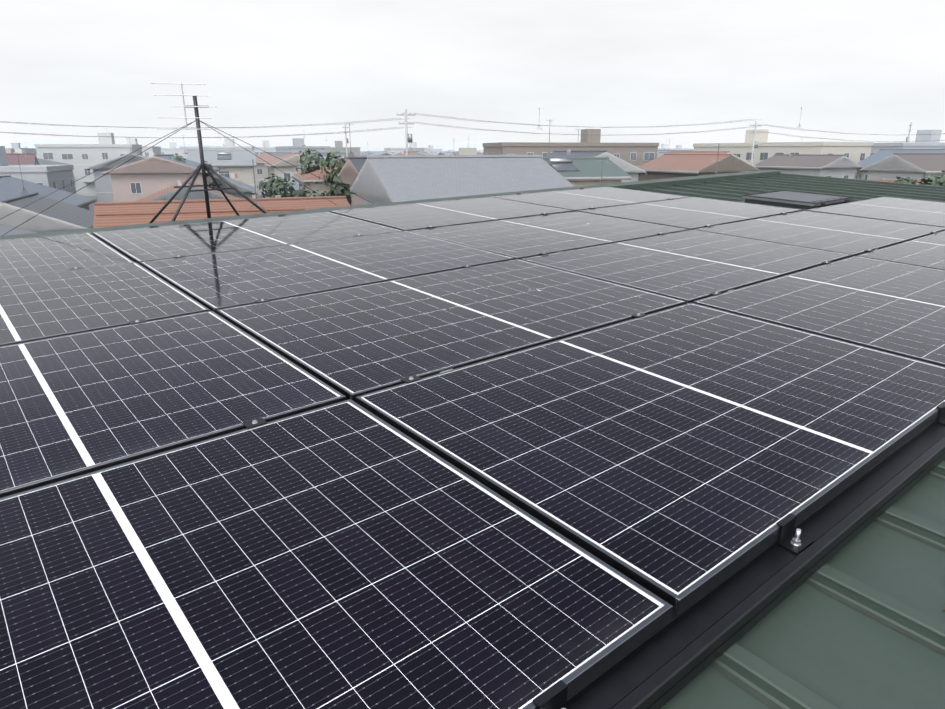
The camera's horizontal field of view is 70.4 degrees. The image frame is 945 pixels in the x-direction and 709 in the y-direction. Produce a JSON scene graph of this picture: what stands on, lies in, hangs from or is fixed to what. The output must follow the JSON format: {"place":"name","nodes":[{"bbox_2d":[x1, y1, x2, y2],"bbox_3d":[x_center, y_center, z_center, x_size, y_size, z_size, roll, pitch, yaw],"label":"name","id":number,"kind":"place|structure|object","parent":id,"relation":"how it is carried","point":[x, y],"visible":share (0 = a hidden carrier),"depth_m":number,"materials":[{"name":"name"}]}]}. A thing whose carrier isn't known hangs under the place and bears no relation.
{"place":"outdoors","nodes":[
{"label":"outdoors","id":0,"kind":"place"},
{"bbox_2d":[0,224,36,235],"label":"roof","id":1,"kind":"structure","parent":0,"point":[4,229],"depth_m":37.26,"materials":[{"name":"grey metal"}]},
{"bbox_2d":[14,149,24,152],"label":"building","id":2,"kind":"structure","parent":0,"point":[19,150],"depth_m":152.43,"materials":[{"name":"stone"}]},
{"bbox_2d":[11,143,36,156],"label":"building","id":3,"kind":"structure","parent":0,"point":[18,146],"depth_m":270.63,"materials":[{"name":"concrete"}]},
{"bbox_2d":[37,158,68,164],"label":"roof","id":4,"kind":"structure","parent":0,"point":[44,162],"depth_m":102.00,"materials":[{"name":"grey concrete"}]},
{"bbox_2d":[34,133,142,195],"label":"building","id":5,"kind":"structure","parent":0,"point":[81,158],"depth_m":119.32,"materials":[{"name":"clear glass"}]},
{"bbox_2d":[106,128,160,157],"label":"building","id":6,"kind":"structure","parent":0,"point":[155,150],"depth_m":175.62,"materials":[{"name":"concrete"}]},
{"bbox_2d":[161,136,180,155],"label":"building","id":7,"kind":"structure","parent":0,"point":[173,149],"depth_m":261.28,"materials":[{"name":"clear glass"}]},
{"bbox_2d":[89,195,261,211],"bbox_3d":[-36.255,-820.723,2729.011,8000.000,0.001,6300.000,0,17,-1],"label":"town ground","id":8,"kind":"structure","parent":0,"point":[91,207],"depth_m":101.43,"materials":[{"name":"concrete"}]},
{"bbox_2d":[5,148,14,152],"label":"building","id":9,"kind":"structure","parent":8,"relation":"on","point":[10,150],"depth_m":126.91,"materials":[{"name":"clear glass"}]},
{"bbox_2d":[6,153,39,164],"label":"maroon house","id":10,"kind":"structure","parent":8,"relation":"on","point":[26,159],"depth_m":85.85,"materials":[{"name":"red"}]},
{"bbox_2d":[0,146,76,193],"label":"building","id":11,"kind":"structure","parent":8,"relation":"on","point":[57,176],"depth_m":70.97,"materials":[{"name":"grey concrete"}]},
{"bbox_2d":[87,137,148,201],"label":"house","id":12,"kind":"structure","parent":8,"relation":"on","point":[103,187],"depth_m":84.85,"materials":[{"name":"grey concrete"}]},
{"bbox_2d":[215,174,257,198],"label":"roof","id":13,"kind":"structure","parent":8,"relation":"on","point":[245,189],"depth_m":81.96,"materials":[{"name":"grey metal"}]},
{"bbox_2d":[254,141,275,151],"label":"building","id":14,"kind":"structure","parent":8,"relation":"on","point":[267,147],"depth_m":215.28,"materials":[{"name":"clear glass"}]},
{"bbox_2d":[297,156,346,168],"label":"house","id":15,"kind":"structure","parent":8,"relation":"on","point":[324,158],"depth_m":86.03,"materials":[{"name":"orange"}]},
{"bbox_2d":[326,140,360,155],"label":"building","id":16,"kind":"structure","parent":8,"relation":"on","point":[354,150],"depth_m":219.92,"materials":[{"name":"grey concrete"}]},
{"bbox_2d":[342,125,348,156],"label":"utility pole","id":17,"kind":"object","parent":8,"relation":"on","point":[346,138],"visible":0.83,"depth_m":114.02,"materials":[{"name":"concrete"}]},
{"bbox_2d":[335,157,366,205],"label":"house","id":18,"kind":"structure","parent":8,"relation":"on","point":[350,171],"depth_m":44.51,"materials":[{"name":"beige paint"}]},
{"bbox_2d":[384,142,428,153],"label":"building","id":19,"kind":"structure","parent":8,"relation":"on","point":[411,145],"depth_m":261.90,"materials":[{"name":"concrete"}]},
{"bbox_2d":[428,145,441,154],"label":"building","id":20,"kind":"structure","parent":8,"relation":"on","point":[434,151],"depth_m":402.74,"materials":[{"name":"grey concrete"}]},
{"bbox_2d":[437,151,458,154],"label":"building","id":21,"kind":"structure","parent":8,"relation":"on","point":[441,153],"depth_m":268.66,"materials":[{"name":"grey concrete"}]},
{"bbox_2d":[350,153,573,204],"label":"roof","id":22,"kind":"structure","parent":8,"relation":"on","point":[387,178],"depth_m":31.40,"materials":[{"name":"silver metal"}]},
{"bbox_2d":[459,147,476,154],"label":"building","id":23,"kind":"structure","parent":8,"relation":"on","point":[468,151],"depth_m":123.42,"materials":[{"name":"beige metal"}]},
{"bbox_2d":[0,170,944,708],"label":"metal roof","id":24,"kind":"structure","parent":8,"relation":"on","point":[858,622],"depth_m":1.32,"materials":[{"name":"green metal"}]},
{"bbox_2d":[0,232,133,277],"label":"solar panel","id":25,"kind":"object","parent":24,"relation":"on","point":[36,255],"visible":0.79,"depth_m":3.84,"materials":[{"name":"laminate"}]},
{"bbox_2d":[0,262,209,346],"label":"solar panel","id":26,"kind":"object","parent":24,"relation":"on","point":[35,307],"visible":0.77,"depth_m":2.94,"materials":[{"name":"laminate"}]},
{"bbox_2d":[0,311,345,497],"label":"solar panel","id":27,"kind":"object","parent":24,"relation":"on","point":[75,405],"visible":0.85,"depth_m":2.02,"materials":[{"name":"laminate"}]},
{"bbox_2d":[1,82,373,235],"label":"antenna","id":28,"kind":"object","parent":24,"relation":"on","point":[203,167],"visible":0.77,"depth_m":5.52,"materials":[{"name":"metal"}]},
{"bbox_2d":[92,211,402,263],"bbox_3d":[-1.526,-0.837,4.639,1.758,0.035,1.134,-15,26,-37],"label":"solar panel","id":29,"kind":"object","parent":24,"relation":"on","point":[138,245],"visible":0.79,"depth_m":4.52,"materials":[{"name":"laminate"}]},
{"bbox_2d":[140,230,514,313],"bbox_3d":[-0.789,-0.522,3.807,1.758,0.034,1.134,-15,26,-37],"label":"solar panel","id":30,"kind":"object","parent":24,"relation":"on","point":[213,282],"visible":0.79,"depth_m":3.66,"materials":[{"name":"glass"}]},
{"bbox_2d":[0,399,672,708],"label":"solar panel","id":31,"kind":"object","parent":24,"relation":"on","point":[349,554],"visible":0.98,"depth_m":1.22,"materials":[{"name":"laminate"}]},
{"bbox_2d":[216,259,685,401],"bbox_3d":[-0.052,-0.203,2.976,1.758,0.033,1.134,-15,26,-37],"label":"solar panel","id":32,"kind":"object","parent":24,"relation":"on","point":[352,343],"visible":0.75,"depth_m":2.78,"materials":[{"name":"glass"}]},
{"bbox_2d":[329,197,573,230],"bbox_3d":[-0.159,-1.211,5.709,1.758,0.033,1.134,-15,26,-37],"label":"solar panel","id":33,"kind":"object","parent":24,"relation":"on","point":[415,216],"visible":0.75,"depth_m":5.60,"materials":[{"name":"glass"}]},
{"bbox_2d":[410,211,688,258],"bbox_3d":[0.579,-0.891,4.878,1.758,0.035,1.134,-15,25,-37],"label":"solar panel","id":34,"kind":"object","parent":24,"relation":"on","point":[524,237],"visible":0.73,"depth_m":4.76,"materials":[{"name":"glass"}]},
{"bbox_2d":[490,186,688,210],"bbox_3d":[1.209,-1.581,6.780,1.758,0.035,1.134,-15,26,-37],"label":"solar panel","id":35,"kind":"object","parent":24,"relation":"on","point":[584,198],"visible":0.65,"depth_m":6.70,"materials":[{"name":"glass"}]},
{"bbox_2d":[356,303,944,613],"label":"solar panel","id":36,"kind":"object","parent":24,"relation":"on","point":[680,458],"visible":0.9,"depth_m":1.86,"materials":[{"name":"laminate"}]},
{"bbox_2d":[520,229,851,303],"bbox_3d":[1.316,-0.575,4.046,1.758,0.033,1.134,-15,26,-37],"label":"solar panel","id":37,"kind":"object","parent":24,"relation":"on","point":[689,266],"visible":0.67,"depth_m":3.90,"materials":[{"name":"glass"}]},
{"bbox_2d":[577,197,801,229],"bbox_3d":[1.946,-1.266,5.948,1.758,0.035,1.134,-15,26,-37],"label":"solar panel","id":38,"kind":"object","parent":24,"relation":"on","point":[691,213],"visible":0.77,"depth_m":5.84,"materials":[{"name":"glass"}]},
{"bbox_2d":[566,418,944,708],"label":"mounting rail","id":39,"kind":"object","parent":24,"relation":"on","point":[662,666],"visible":0.92,"depth_m":1.28,"materials":[{"name":"black metal"}]},
{"bbox_2d":[533,680,567,708],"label":"end clamp","id":40,"kind":"object","parent":39,"relation":"on","point":[554,696],"visible":1,"depth_m":1.00,"materials":[{"name":"metal"}]},
{"bbox_2d":[776,513,813,554],"bbox_3d":[0.689,0.384,1.433,0.060,0.051,0.058,-15,26,-37],"label":"end clamp","id":41,"kind":"object","parent":39,"relation":"on","point":[796,543],"visible":0.94,"depth_m":1.43,"materials":[{"name":"metal"}]},
{"bbox_2d":[937,402,944,425],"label":"end clamp","id":42,"kind":"object","parent":39,"relation":"on","point":[941,416],"visible":0.96,"depth_m":2.01,"materials":[{"name":"metal"}]},
{"bbox_2d":[737,190,853,210],"bbox_3d":[3.447,-1.629,7.114,0.990,0.108,0.860,-15,26,-37],"label":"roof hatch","id":43,"kind":"object","parent":24,"relation":"on","point":[803,201],"visible":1,"depth_m":6.96,"materials":[{"name":"grey metal"}]},
{"bbox_2d":[693,256,944,366],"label":"solar panel","id":44,"kind":"object","parent":24,"relation":"on","point":[896,308],"visible":0.85,"depth_m":3.08,"materials":[{"name":"glass"}]},
{"bbox_2d":[694,211,944,256],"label":"solar panel","id":45,"kind":"object","parent":24,"relation":"on","point":[821,231],"visible":0.77,"depth_m":5.00,"materials":[{"name":"glass"}]},
{"bbox_2d":[806,196,944,226],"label":"solar panel","id":46,"kind":"object","parent":24,"relation":"on","point":[923,212],"visible":0.88,"depth_m":6.11,"materials":[{"name":"glass"}]},
{"bbox_2d":[857,231,944,269],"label":"solar panel","id":47,"kind":"object","parent":24,"relation":"on","point":[927,251],"visible":0.67,"depth_m":4.27,"materials":[{"name":"glass"}]},
{"bbox_3d":[2.514,-0.594,4.297,10.356,0.068,0.060,-15,26,-37],"label":"row of mounting rails","id":48,"kind":"object","parent":24,"relation":"on","visible":0},
{"bbox_2d":[242,418,266,428],"bbox_3d":[-0.597,0.201,1.843,0.056,0.041,0.038,-15,26,-37],"label":"clamp","id":49,"kind":"object","parent":48,"relation":"on","point":[254,423],"visible":0.69,"depth_m":1.83,"materials":[{"name":"metal"}]},
{"bbox_2d":[401,375,421,383],"bbox_3d":[-0.197,0.092,2.156,0.056,0.041,0.038,-15,26,-37],"label":"clamp","id":50,"kind":"object","parent":48,"relation":"on","point":[413,378],"visible":0.69,"depth_m":2.15,"materials":[{"name":"metal"}]},
{"bbox_2d":[631,313,645,318],"bbox_3d":[0.709,-0.154,2.865,0.056,0.041,0.038,-15,26,-37],"label":"clamp","id":51,"kind":"object","parent":48,"relation":"on","point":[638,315],"visible":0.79,"depth_m":2.85,"materials":[{"name":"metal"}]},
{"bbox_2d":[709,292,722,295],"bbox_3d":[1.171,-0.280,3.227,0.056,0.041,0.038,-15,26,-37],"label":"clamp","id":52,"kind":"object","parent":48,"relation":"on","point":[715,293],"visible":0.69,"depth_m":3.21,"materials":[{"name":"metal"}]},
{"bbox_3d":[1.093,-0.726,4.594,8.580,0.068,0.060,-15,26,-37],"label":"row of mounting rails","id":53,"kind":"object","parent":24,"relation":"on","visible":0},
{"bbox_2d":[129,319,145,324],"bbox_3d":[-1.335,-0.117,2.675,0.056,0.041,0.038,-15,26,-37],"label":"clamp","id":54,"kind":"object","parent":53,"relation":"on","point":[137,321],"visible":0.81,"depth_m":2.67,"materials":[{"name":"metal"}]},
{"bbox_2d":[255,299,269,302],"bbox_3d":[-0.934,-0.226,2.988,0.056,0.041,0.038,-15,26,-37],"label":"clamp","id":55,"kind":"object","parent":53,"relation":"on","point":[261,300],"visible":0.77,"depth_m":2.98,"materials":[{"name":"metal"}]},
{"bbox_2d":[397,109,761,154],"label":"power lines","id":56,"kind":"object","parent":8,"relation":"on","point":[408,138],"visible":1,"depth_m":66.36,"materials":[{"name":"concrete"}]},
{"bbox_2d":[658,144,690,149],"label":"building","id":57,"kind":"structure","parent":8,"relation":"on","point":[664,146],"depth_m":320.49,"materials":[{"name":"white concrete"}]},
{"bbox_2d":[658,150,692,152],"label":"building","id":58,"kind":"structure","parent":8,"relation":"on","point":[672,150],"depth_m":147.75,"materials":[{"name":"grey concrete"}]},
{"bbox_2d":[693,108,873,178],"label":"building","id":59,"kind":"structure","parent":8,"relation":"on","point":[857,152],"depth_m":98.82,"materials":[{"name":"beige concrete"}]},
{"bbox_2d":[856,149,944,179],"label":"house","id":60,"kind":"structure","parent":8,"relation":"on","point":[879,155],"depth_m":87.20,"materials":[{"name":"grey tile"}]},
{"bbox_2d":[859,153,944,185],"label":"house","id":61,"kind":"structure","parent":8,"relation":"on","point":[911,165],"depth_m":70.71,"materials":[{"name":"grey tile"}]},
{"bbox_2d":[906,122,911,140],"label":"antenna","id":62,"kind":"object","parent":8,"relation":"on","point":[908,137],"visible":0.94,"depth_m":105.33,"materials":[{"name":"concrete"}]},
{"bbox_2d":[178,135,187,158],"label":"house","id":63,"kind":"structure","parent":0,"point":[185,155],"depth_m":119.56,"materials":[{"name":"ceramic"}]},
{"bbox_2d":[179,136,253,153],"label":"building","id":64,"kind":"structure","parent":0,"point":[229,144],"depth_m":177.20,"materials":[{"name":"concrete"}]},
{"bbox_2d":[187,139,255,197],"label":"house","id":65,"kind":"structure","parent":0,"point":[229,164],"depth_m":103.40,"materials":[{"name":"grey paint"}]},
{"bbox_2d":[2,140,503,150],"bbox_3d":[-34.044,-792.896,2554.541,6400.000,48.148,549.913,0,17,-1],"label":"distant hills","id":66,"kind":"structure","parent":0,"point":[466,144],"depth_m":2621.62,"materials":[{"name":"grey plant"}]},
{"bbox_2d":[254,143,279,194],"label":"house","id":67,"kind":"structure","parent":0,"point":[260,171],"depth_m":122.54,"materials":[{"name":"ceramic"}]},
{"bbox_2d":[255,152,291,156],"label":"house","id":68,"kind":"structure","parent":0,"point":[280,154],"depth_m":151.05,"materials":[{"name":"grey glass"}]},
{"bbox_2d":[264,153,314,185],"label":"house","id":69,"kind":"structure","parent":0,"point":[290,170],"depth_m":96.73,"materials":[{"name":"ceramic"}]},
{"bbox_2d":[294,152,332,154],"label":"building","id":70,"kind":"structure","parent":0,"point":[312,152],"depth_m":148.28,"materials":[{"name":"grey glass"}]},
{"bbox_2d":[304,142,355,161],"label":"building","id":71,"kind":"structure","parent":0,"point":[341,154],"depth_m":127.28,"materials":[{"name":"grey glass"}]},
{"bbox_2d":[356,151,373,156],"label":"house","id":72,"kind":"structure","parent":0,"point":[364,155],"depth_m":179.79,"materials":[{"name":"grey glass"}]},
{"bbox_2d":[366,151,392,156],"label":"house","id":73,"kind":"structure","parent":0,"point":[381,153],"depth_m":144.03,"materials":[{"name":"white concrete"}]},
{"bbox_2d":[396,150,425,154],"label":"house","id":74,"kind":"structure","parent":0,"point":[411,152],"depth_m":98.58,"materials":[{"name":"ceramic"}]},
{"bbox_2d":[408,148,423,153],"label":"house","id":75,"kind":"structure","parent":0,"point":[420,150],"depth_m":124.04,"materials":[{"name":"grey glass"}]},
{"bbox_2d":[0,0,944,148],"label":"sky","id":76,"kind":"structure","parent":0,"point":[861,68],"materials":[{"name":"white"}]},
{"bbox_2d":[541,120,630,185],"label":"house","id":77,"kind":"structure","parent":0,"point":[579,171],"depth_m":54.52,"materials":[{"name":"green glass"}]},
{"bbox_2d":[544,129,646,181],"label":"house","id":78,"kind":"structure","parent":0,"point":[633,172],"depth_m":66.80,"materials":[{"name":"grey glass"}]},
{"bbox_2d":[657,139,669,157],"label":"house","id":79,"kind":"structure","parent":0,"point":[659,154],"depth_m":130.88,"materials":[{"name":"grey concrete"}]},
{"bbox_2d":[716,145,732,173],"bbox_3d":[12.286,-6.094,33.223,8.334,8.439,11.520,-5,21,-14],"label":"antenna","id":80,"kind":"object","parent":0,"point":[717,157],"depth_m":32.34,"materials":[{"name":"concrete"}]},
{"bbox_2d":[872,178,932,184],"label":"house","id":81,"kind":"structure","parent":0,"point":[894,180],"depth_m":62.67,"materials":[{"name":"ceramic"}]},
{"bbox_2d":[870,130,944,154],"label":"building","id":82,"kind":"structure","parent":0,"point":[924,142],"depth_m":104.56,"materials":[{"name":"beige concrete"}]},
{"label":"town grass verges","id":83,"kind":"structure","parent":0,"visible":0},
{"bbox_2d":[0,152,93,232],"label":"house","id":84,"kind":"structure","parent":83,"relation":"on","point":[61,216],"depth_m":42.06,"materials":[{"name":"grey glass"}]},
{"bbox_2d":[0,175,95,209],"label":"house","id":85,"kind":"structure","parent":83,"relation":"on","point":[11,187],"depth_m":62.23,"materials":[{"name":"grey glass"}]},
{"bbox_2d":[102,154,219,201],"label":"house","id":86,"kind":"structure","parent":83,"relation":"on","point":[138,180],"depth_m":67.81,"materials":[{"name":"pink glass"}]},
{"bbox_2d":[137,179,240,200],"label":"house","id":87,"kind":"structure","parent":83,"relation":"on","point":[166,194],"depth_m":58.77,"materials":[{"name":"tile"}]},
{"bbox_2d":[169,153,220,191],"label":"garden tree","id":88,"kind":"object","parent":83,"relation":"on","point":[181,158],"visible":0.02,"depth_m":71.13,"materials":[{"name":"green plant"}]},
{"bbox_2d":[94,159,304,227],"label":"house","id":89,"kind":"structure","parent":83,"relation":"on","point":[108,219],"depth_m":31.46,"materials":[{"name":"tile"}]},
{"bbox_2d":[0,118,414,137],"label":"power lines","id":90,"kind":"object","parent":83,"relation":"on","point":[206,137],"visible":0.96,"depth_m":59.10,"materials":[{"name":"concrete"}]},
{"bbox_2d":[93,195,349,227],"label":"salmon house","id":91,"kind":"structure","parent":83,"relation":"on","point":[278,201],"depth_m":39.43,"materials":[{"name":"ceramic"}]},
{"bbox_2d":[261,180,300,197],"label":"house","id":92,"kind":"structure","parent":83,"relation":"on","point":[296,186],"depth_m":69.09,"materials":[{"name":"white glass"}]},
{"bbox_2d":[257,145,324,197],"bbox_3d":[-13.495,-12.890,54.860,7.299,8.173,5.102,-11,23,-29],"label":"garden tree","id":93,"kind":"object","parent":83,"relation":"on","point":[277,186],"visible":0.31,"depth_m":53.38,"materials":[{"name":"green plant"}]},
{"bbox_2d":[275,138,329,152],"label":"building","id":94,"kind":"structure","parent":83,"relation":"on","point":[298,143],"depth_m":173.04,"materials":[{"name":"grey concrete"}]},
{"bbox_2d":[292,123,352,196],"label":"house","id":95,"kind":"structure","parent":83,"relation":"on","point":[312,182],"depth_m":49.41,"materials":[{"name":"ceramic"}]},
{"bbox_2d":[295,148,351,204],"bbox_3d":[-10.410,-10.739,48.367,6.449,7.927,5.706,0,17,-1],"label":"garden tree","id":96,"kind":"object","parent":83,"relation":"on","point":[333,175],"visible":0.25,"depth_m":47.89,"materials":[{"name":"green plant"}]},
{"bbox_2d":[482,108,658,165],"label":"building","id":97,"kind":"structure","parent":83,"relation":"on","point":[637,154],"depth_m":101.46,"materials":[{"name":"beige concrete"}]},
{"bbox_2d":[638,153,758,180],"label":"house","id":98,"kind":"structure","parent":83,"relation":"on","point":[670,165],"depth_m":70.92,"materials":[{"name":"ceramic"}]},
{"bbox_2d":[670,151,755,167],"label":"house","id":99,"kind":"structure","parent":83,"relation":"on","point":[706,152],"depth_m":88.06,"materials":[{"name":"ceramic"}]},
{"bbox_2d":[754,154,862,178],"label":"house","id":100,"kind":"structure","parent":83,"relation":"on","point":[835,166],"depth_m":86.34,"materials":[{"name":"grey glass"}]},
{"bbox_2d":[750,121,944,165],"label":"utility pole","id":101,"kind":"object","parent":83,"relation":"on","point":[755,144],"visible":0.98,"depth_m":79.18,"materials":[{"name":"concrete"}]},
{"bbox_2d":[889,170,944,186],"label":"garden tree","id":102,"kind":"object","parent":83,"relation":"on","point":[936,181],"visible":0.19,"depth_m":44.14,"materials":[{"name":"green plant"}]}
]}

